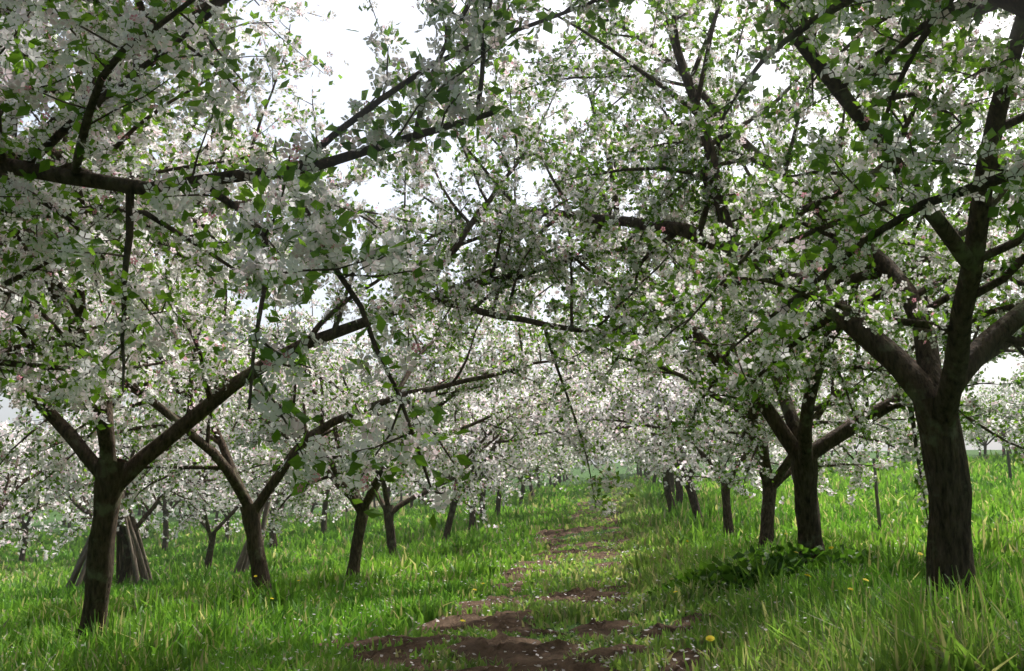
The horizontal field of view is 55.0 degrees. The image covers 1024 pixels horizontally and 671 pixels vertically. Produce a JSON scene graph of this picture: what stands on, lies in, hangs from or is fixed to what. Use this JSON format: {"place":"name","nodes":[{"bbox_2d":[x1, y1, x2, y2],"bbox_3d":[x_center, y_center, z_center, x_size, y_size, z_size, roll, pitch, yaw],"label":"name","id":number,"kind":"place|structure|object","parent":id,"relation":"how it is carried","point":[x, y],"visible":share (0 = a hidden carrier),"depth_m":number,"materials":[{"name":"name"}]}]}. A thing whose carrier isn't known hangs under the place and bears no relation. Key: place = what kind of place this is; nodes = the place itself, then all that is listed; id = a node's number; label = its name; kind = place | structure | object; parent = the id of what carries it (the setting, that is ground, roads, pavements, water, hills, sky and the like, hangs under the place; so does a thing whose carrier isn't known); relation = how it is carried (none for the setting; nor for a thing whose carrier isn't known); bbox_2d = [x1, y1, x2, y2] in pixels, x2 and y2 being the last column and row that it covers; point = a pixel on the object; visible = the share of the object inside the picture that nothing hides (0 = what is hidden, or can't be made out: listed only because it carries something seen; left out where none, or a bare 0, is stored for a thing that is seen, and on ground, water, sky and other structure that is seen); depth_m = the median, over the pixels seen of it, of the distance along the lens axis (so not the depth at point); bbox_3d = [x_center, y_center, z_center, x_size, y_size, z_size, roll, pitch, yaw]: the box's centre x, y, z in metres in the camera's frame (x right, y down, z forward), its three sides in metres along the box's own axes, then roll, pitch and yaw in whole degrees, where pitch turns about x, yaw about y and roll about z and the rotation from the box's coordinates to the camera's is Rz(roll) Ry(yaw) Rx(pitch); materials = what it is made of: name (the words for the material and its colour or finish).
{"place":"outdoors","nodes":[
{"label":"outdoors","id":0,"kind":"place"},
{"bbox_2d":[0,450,1023,670],"bbox_3d":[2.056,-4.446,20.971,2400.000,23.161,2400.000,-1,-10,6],"label":"ground","id":1,"kind":"structure","parent":0,"point":[585,475],"depth_m":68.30,"materials":[{"name":"green plant"}]},
{"bbox_2d":[0,424,86,538],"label":"apple tree","id":2,"kind":"object","parent":1,"relation":"on","point":[7,531],"visible":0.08,"depth_m":33.16,"materials":[{"name":"white plant"}]},
{"bbox_2d":[0,412,90,561],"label":"apple tree","id":3,"kind":"object","parent":1,"relation":"on","point":[25,523],"visible":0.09,"depth_m":35.97,"materials":[{"name":"white plant"}]},
{"bbox_2d":[0,414,98,558],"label":"apple tree","id":4,"kind":"object","parent":1,"relation":"on","point":[11,475],"visible":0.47,"depth_m":15.84,"materials":[{"name":"white plant"}]},
{"bbox_2d":[34,491,141,533],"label":"apple tree","id":5,"kind":"object","parent":1,"relation":"on","point":[69,525],"visible":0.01,"depth_m":50.05,"materials":[{"name":"white plant"}]},
{"bbox_2d":[66,488,152,588],"bbox_3d":[-7.903,3.952,19.474,1.696,2.449,1.554,3,-10,-17],"label":"pole bundle","id":6,"kind":"object","parent":1,"relation":"on","point":[139,561],"visible":0.27,"depth_m":19.28,"materials":[{"name":"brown wood"}]},
{"bbox_2d":[37,476,184,523],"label":"apple tree","id":7,"kind":"object","parent":1,"relation":"on","point":[132,494],"visible":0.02,"depth_m":41.38,"materials":[{"name":"white plant"}]},
{"bbox_2d":[120,435,182,540],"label":"apple tree","id":8,"kind":"object","parent":1,"relation":"on","point":[148,519],"visible":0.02,"depth_m":44.81,"materials":[{"name":"white plant"}]},
{"bbox_2d":[0,393,326,584],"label":"apple tree","id":9,"kind":"object","parent":1,"relation":"on","point":[123,513],"visible":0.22,"depth_m":19.83,"materials":[{"name":"white plant"}]},
{"bbox_2d":[48,395,284,550],"bbox_3d":[-12.998,4.749,35.882,6.959,7.167,8.856,-10,-14,44],"label":"apple tree","id":10,"kind":"object","parent":1,"relation":"on","point":[160,507],"visible":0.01,"depth_m":35.31,"materials":[{"name":"white plant"}]},
{"bbox_2d":[141,444,227,528],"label":"apple tree","id":11,"kind":"object","parent":1,"relation":"on","point":[181,517],"depth_m":48.95,"materials":[{"name":"white plant"}]},
{"bbox_2d":[147,460,284,539],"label":"apple tree","id":12,"kind":"object","parent":1,"relation":"on","point":[227,522],"visible":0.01,"depth_m":39.65,"materials":[{"name":"white plant"}]},
{"bbox_2d":[215,447,241,521],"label":"apple tree","id":13,"kind":"object","parent":1,"relation":"on","point":[216,516],"depth_m":53.61,"materials":[{"name":"white plant"}]},
{"bbox_2d":[128,428,354,567],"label":"apple tree","id":14,"kind":"object","parent":1,"relation":"on","point":[202,517],"visible":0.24,"depth_m":23.68,"materials":[{"name":"white plant"}]},
{"bbox_2d":[150,371,337,548],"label":"apple tree","id":15,"kind":"object","parent":1,"relation":"on","point":[272,534],"visible":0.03,"depth_m":29.10,"materials":[{"name":"white plant"}]},
{"bbox_2d":[233,467,273,573],"bbox_3d":[-5.798,3.963,22.360,0.638,2.968,1.199,-2,-10,9],"label":"pole bundle","id":16,"kind":"object","parent":1,"relation":"on","point":[243,562],"visible":0.2,"depth_m":22.05,"materials":[{"name":"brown wood"}]},
{"bbox_2d":[200,490,312,521],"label":"apple tree","id":17,"kind":"object","parent":1,"relation":"on","point":[255,499],"visible":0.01,"depth_m":44.19,"materials":[{"name":"white plant"}]},
{"bbox_2d":[227,344,383,533],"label":"apple tree","id":18,"kind":"object","parent":1,"relation":"on","point":[324,522],"visible":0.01,"depth_m":33.55,"materials":[{"name":"white plant"}]},
{"bbox_2d":[0,0,651,530],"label":"apple tree","id":19,"kind":"object","parent":1,"relation":"on","point":[130,42],"visible":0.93,"depth_m":3.08,"materials":[{"name":"white plant"}]},
{"bbox_2d":[307,491,348,521],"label":"apple tree","id":20,"kind":"object","parent":1,"relation":"on","point":[312,507],"visible":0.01,"depth_m":48.78,"materials":[{"name":"white plant"}]},
{"bbox_2d":[0,187,667,594],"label":"apple tree","id":21,"kind":"object","parent":1,"relation":"on","point":[138,433],"visible":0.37,"depth_m":11.43,"materials":[{"name":"white plant"}]},
{"bbox_2d":[82,197,602,579],"bbox_3d":[-2.513,1.155,14.945,7.280,5.814,7.295,3,-10,-19],"label":"apple tree","id":22,"kind":"object","parent":1,"relation":"on","point":[294,393],"visible":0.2,"depth_m":14.24,"materials":[{"name":"white plant"}]},
{"bbox_2d":[340,475,374,512],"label":"apple tree","id":23,"kind":"object","parent":1,"relation":"on","point":[346,510],"depth_m":57.27,"materials":[{"name":"white plant"}]},
{"bbox_2d":[322,443,407,500],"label":"apple tree","id":24,"kind":"object","parent":1,"relation":"on","point":[380,488],"visible":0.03,"depth_m":38.60,"materials":[{"name":"white plant"}]},
{"bbox_2d":[0,0,796,639],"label":"apple tree","id":25,"kind":"object","parent":1,"relation":"on","point":[112,474],"visible":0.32,"depth_m":7.50,"materials":[{"name":"white plant"}]},
{"bbox_2d":[372,406,451,499],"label":"apple tree","id":26,"kind":"object","parent":1,"relation":"on","point":[388,490],"visible":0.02,"depth_m":43.21,"materials":[{"name":"white plant"}]},
{"bbox_2d":[400,469,447,507],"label":"apple tree","id":27,"kind":"object","parent":1,"relation":"on","point":[419,475],"visible":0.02,"depth_m":48.20,"materials":[{"name":"white plant"}]},
{"bbox_2d":[224,343,639,555],"bbox_3d":[-1.713,2.221,18.467,8.064,4.752,5.135,1,-10,-7],"label":"apple tree","id":28,"kind":"object","parent":1,"relation":"on","point":[475,442],"visible":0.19,"depth_m":19.24,"materials":[{"name":"white plant"}]},
{"bbox_2d":[315,328,578,539],"bbox_3d":[-1.822,2.562,23.188,6.823,5.505,4.318,5,-11,-27],"label":"apple tree","id":29,"kind":"object","parent":1,"relation":"on","point":[487,473],"visible":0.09,"depth_m":22.64,"materials":[{"name":"white plant"}]},
{"bbox_2d":[398,374,545,531],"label":"apple tree","id":30,"kind":"object","parent":1,"relation":"on","point":[472,518],"visible":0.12,"depth_m":26.54,"materials":[{"name":"white plant"}]},
{"bbox_2d":[408,352,568,522],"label":"apple tree","id":31,"kind":"object","parent":1,"relation":"on","point":[482,494],"visible":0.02,"depth_m":30.12,"materials":[{"name":"white plant"}]},
{"bbox_2d":[442,353,579,515],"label":"apple tree","id":32,"kind":"object","parent":1,"relation":"on","point":[516,484],"visible":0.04,"depth_m":33.67,"materials":[{"name":"white plant"}]},
{"bbox_2d":[0,519,1022,670],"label":"fallen petals","id":33,"kind":"object","parent":1,"relation":"on","point":[552,647],"visible":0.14,"depth_m":6.36,"materials":[{"name":"white plant"}]},
{"bbox_2d":[312,498,739,670],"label":"dirt patches","id":34,"kind":"object","parent":1,"relation":"on","point":[500,643],"visible":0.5,"depth_m":6.35,"materials":[{"name":"soil"}]},
{"bbox_2d":[492,436,596,505],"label":"apple tree","id":35,"kind":"object","parent":1,"relation":"on","point":[564,456],"visible":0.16,"depth_m":41.08,"materials":[{"name":"white plant"}]},
{"bbox_2d":[502,420,588,496],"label":"apple tree","id":36,"kind":"object","parent":1,"relation":"on","point":[531,485],"visible":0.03,"depth_m":46.64,"materials":[{"name":"white plant"}]},
{"bbox_2d":[536,449,588,490],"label":"apple tree","id":37,"kind":"object","parent":1,"relation":"on","point":[552,473],"depth_m":52.81,"materials":[{"name":"white plant"}]},
{"bbox_2d":[515,449,612,486],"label":"apple tree","id":38,"kind":"object","parent":1,"relation":"on","point":[554,484],"depth_m":56.54,"materials":[{"name":"white plant"}]},
{"bbox_2d":[529,444,603,480],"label":"apple tree","id":39,"kind":"object","parent":1,"relation":"on","point":[556,473],"visible":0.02,"depth_m":49.37,"materials":[{"name":"white plant"}]},
{"bbox_2d":[551,453,600,484],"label":"apple tree","id":40,"kind":"object","parent":1,"relation":"on","point":[574,466],"visible":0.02,"depth_m":67.74,"materials":[{"name":"white plant"}]},
{"bbox_2d":[608,451,639,474],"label":"apple tree","id":41,"kind":"object","parent":1,"relation":"on","point":[632,470],"visible":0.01,"depth_m":71.68,"materials":[{"name":"white plant"}]},
{"bbox_2d":[599,435,648,482],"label":"apple tree","id":42,"kind":"object","parent":1,"relation":"on","point":[646,473],"depth_m":48.84,"materials":[{"name":"white plant"}]},
{"bbox_2d":[254,528,995,670],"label":"dandelions","id":43,"kind":"object","parent":1,"relation":"on","point":[710,638],"visible":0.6,"depth_m":5.67,"materials":[{"name":"yellow plant"}]},
{"bbox_2d":[600,444,650,475],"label":"apple tree","id":44,"kind":"object","parent":1,"relation":"on","point":[627,455],"visible":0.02,"depth_m":55.43,"materials":[{"name":"white plant"}]},
{"bbox_2d":[595,438,692,482],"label":"apple tree","id":45,"kind":"object","parent":1,"relation":"on","point":[631,463],"visible":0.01,"depth_m":45.05,"materials":[{"name":"white plant"}]},
{"bbox_2d":[539,319,785,501],"bbox_3d":[4.970,2.631,30.903,7.069,6.172,7.849,2,-10,-14],"label":"apple tree","id":46,"kind":"object","parent":1,"relation":"on","point":[781,456],"depth_m":29.88,"materials":[{"name":"white plant"}]},
{"bbox_2d":[596,374,733,469],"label":"apple tree","id":47,"kind":"object","parent":1,"relation":"on","point":[617,458],"depth_m":38.30,"materials":[{"name":"white plant"}]},
{"bbox_2d":[595,430,736,495],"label":"apple tree","id":48,"kind":"object","parent":1,"relation":"on","point":[672,480],"depth_m":34.40,"materials":[{"name":"white plant"}]},
{"bbox_2d":[532,320,826,515],"bbox_3d":[3.372,1.753,23.987,7.428,5.973,6.479,-6,-11,29],"label":"apple tree","id":49,"kind":"object","parent":1,"relation":"on","point":[668,495],"visible":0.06,"depth_m":23.59,"materials":[{"name":"white plant"}]},
{"bbox_2d":[538,337,828,521],"bbox_3d":[3.724,1.671,21.347,6.004,5.492,6.669,-1,-10,5],"label":"apple tree","id":50,"kind":"object","parent":1,"relation":"on","point":[686,455],"visible":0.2,"depth_m":20.31,"materials":[{"name":"white plant"}]},
{"bbox_2d":[350,0,1023,599],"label":"apple tree","id":51,"kind":"object","parent":1,"relation":"on","point":[932,388],"visible":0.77,"depth_m":6.02,"materials":[{"name":"white plant"}]},
{"bbox_2d":[590,357,802,503],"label":"apple tree","id":52,"kind":"object","parent":1,"relation":"on","point":[679,490],"visible":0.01,"depth_m":27.63,"materials":[{"name":"white plant"}]},
{"bbox_2d":[573,318,825,536],"bbox_3d":[3.057,1.543,16.312,4.057,4.369,6.468,-1,-10,3],"label":"apple tree","id":53,"kind":"object","parent":1,"relation":"on","point":[602,410],"visible":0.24,"depth_m":17.62,"materials":[{"name":"white plant"}]},
{"bbox_2d":[436,3,1023,564],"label":"apple tree","id":54,"kind":"object","parent":1,"relation":"on","point":[792,433],"visible":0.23,"depth_m":8.91,"materials":[{"name":"white plant"}]},
{"bbox_2d":[526,161,1023,548],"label":"apple tree","id":55,"kind":"object","parent":1,"relation":"on","point":[758,442],"visible":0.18,"depth_m":12.67,"materials":[{"name":"white plant"}]},
{"bbox_2d":[646,542,909,599],"bbox_3d":[2.472,2.110,8.643,2.593,0.599,1.748,-1,-10,6],"label":"nettle patch","id":56,"kind":"object","parent":1,"relation":"on","point":[726,573],"visible":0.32,"depth_m":8.55,"materials":[{"name":"green plant"}]},
{"bbox_2d":[769,399,834,468],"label":"apple tree","id":57,"kind":"object","parent":1,"relation":"on","point":[821,416],"visible":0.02,"depth_m":51.91,"materials":[{"name":"white plant"}]},
{"bbox_2d":[769,401,847,459],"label":"apple tree","id":58,"kind":"object","parent":1,"relation":"on","point":[784,454],"visible":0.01,"depth_m":47.98,"materials":[{"name":"white plant"}]},
{"bbox_2d":[616,0,1023,402],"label":"apple tree","id":59,"kind":"object","parent":1,"relation":"on","point":[828,20],"visible":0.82,"depth_m":3.23,"materials":[{"name":"white plant"}]},
{"bbox_2d":[823,394,899,461],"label":"apple tree","id":60,"kind":"object","parent":1,"relation":"on","point":[862,434],"visible":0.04,"depth_m":60.69,"materials":[{"name":"white plant"}]},
{"bbox_2d":[851,439,896,458],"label":"apple tree","id":61,"kind":"object","parent":1,"relation":"on","point":[852,452],"visible":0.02,"depth_m":81.81,"materials":[{"name":"white plant"}]},
{"bbox_2d":[872,459,878,493],"bbox_3d":[9.221,3.820,24.900,0.114,1.402,0.080,-1,-10,6],"label":"stake","id":62,"kind":"object","parent":1,"relation":"on","point":[875,472],"visible":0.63,"depth_m":24.93,"materials":[{"name":"brown wood"}]},
{"bbox_2d":[874,485,881,530],"bbox_3d":[5.861,2.893,15.726,0.087,1.002,0.058,-5,-11,28],"label":"stake","id":63,"kind":"object","parent":1,"relation":"on","point":[877,506],"visible":0.69,"depth_m":15.74,"materials":[{"name":"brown wood"}]},
{"bbox_2d":[867,397,910,459],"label":"apple tree","id":64,"kind":"object","parent":1,"relation":"on","point":[888,453],"visible":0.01,"depth_m":72.91,"materials":[{"name":"white plant"}]},
{"bbox_2d":[867,395,966,463],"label":"apple tree","id":65,"kind":"object","parent":1,"relation":"on","point":[900,426],"visible":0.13,"depth_m":47.14,"materials":[{"name":"white plant"}]},
{"bbox_2d":[964,428,1000,448],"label":"apple tree","id":66,"kind":"object","parent":1,"relation":"on","point":[973,447],"visible":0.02,"depth_m":76.66,"materials":[{"name":"white plant"}]},
{"bbox_2d":[965,398,1001,455],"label":"apple tree","id":67,"kind":"object","parent":1,"relation":"on","point":[980,454],"visible":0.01,"depth_m":72.03,"materials":[{"name":"white plant"}]},
{"bbox_2d":[961,384,1023,458],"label":"apple tree","id":68,"kind":"object","parent":1,"relation":"on","point":[982,435],"visible":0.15,"depth_m":55.38,"materials":[{"name":"white plant"}]},
{"bbox_2d":[964,367,1023,454],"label":"apple tree","id":69,"kind":"object","parent":1,"relation":"on","point":[1015,373],"visible":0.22,"depth_m":51.23,"materials":[{"name":"white plant"}]},
{"bbox_2d":[965,385,1022,456],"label":"apple tree","id":70,"kind":"object","parent":1,"relation":"on","point":[1003,452],"visible":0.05,"depth_m":68.58,"materials":[{"name":"white plant"}]},
{"bbox_2d":[982,366,1023,452],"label":"apple tree","id":71,"kind":"object","parent":1,"relation":"on","point":[1011,414],"visible":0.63,"depth_m":47.38,"materials":[{"name":"white plant"}]},
{"bbox_2d":[986,394,1020,454],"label":"apple tree","id":72,"kind":"object","parent":1,"relation":"on","point":[1010,452],"depth_m":80.33,"materials":[{"name":"white plant"}]},
{"bbox_2d":[1006,444,1011,478],"bbox_3d":[15.815,4.150,31.292,0.113,1.402,0.097,3,-10,-16],"label":"stake","id":73,"kind":"object","parent":1,"relation":"on","point":[1009,464],"visible":0.53,"depth_m":31.27,"materials":[{"name":"brown wood"}]},
{"bbox_2d":[0,0,1023,466],"label":"sky","id":74,"kind":"structure","parent":0,"point":[322,37],"materials":[{"name":"white"}]}
]}

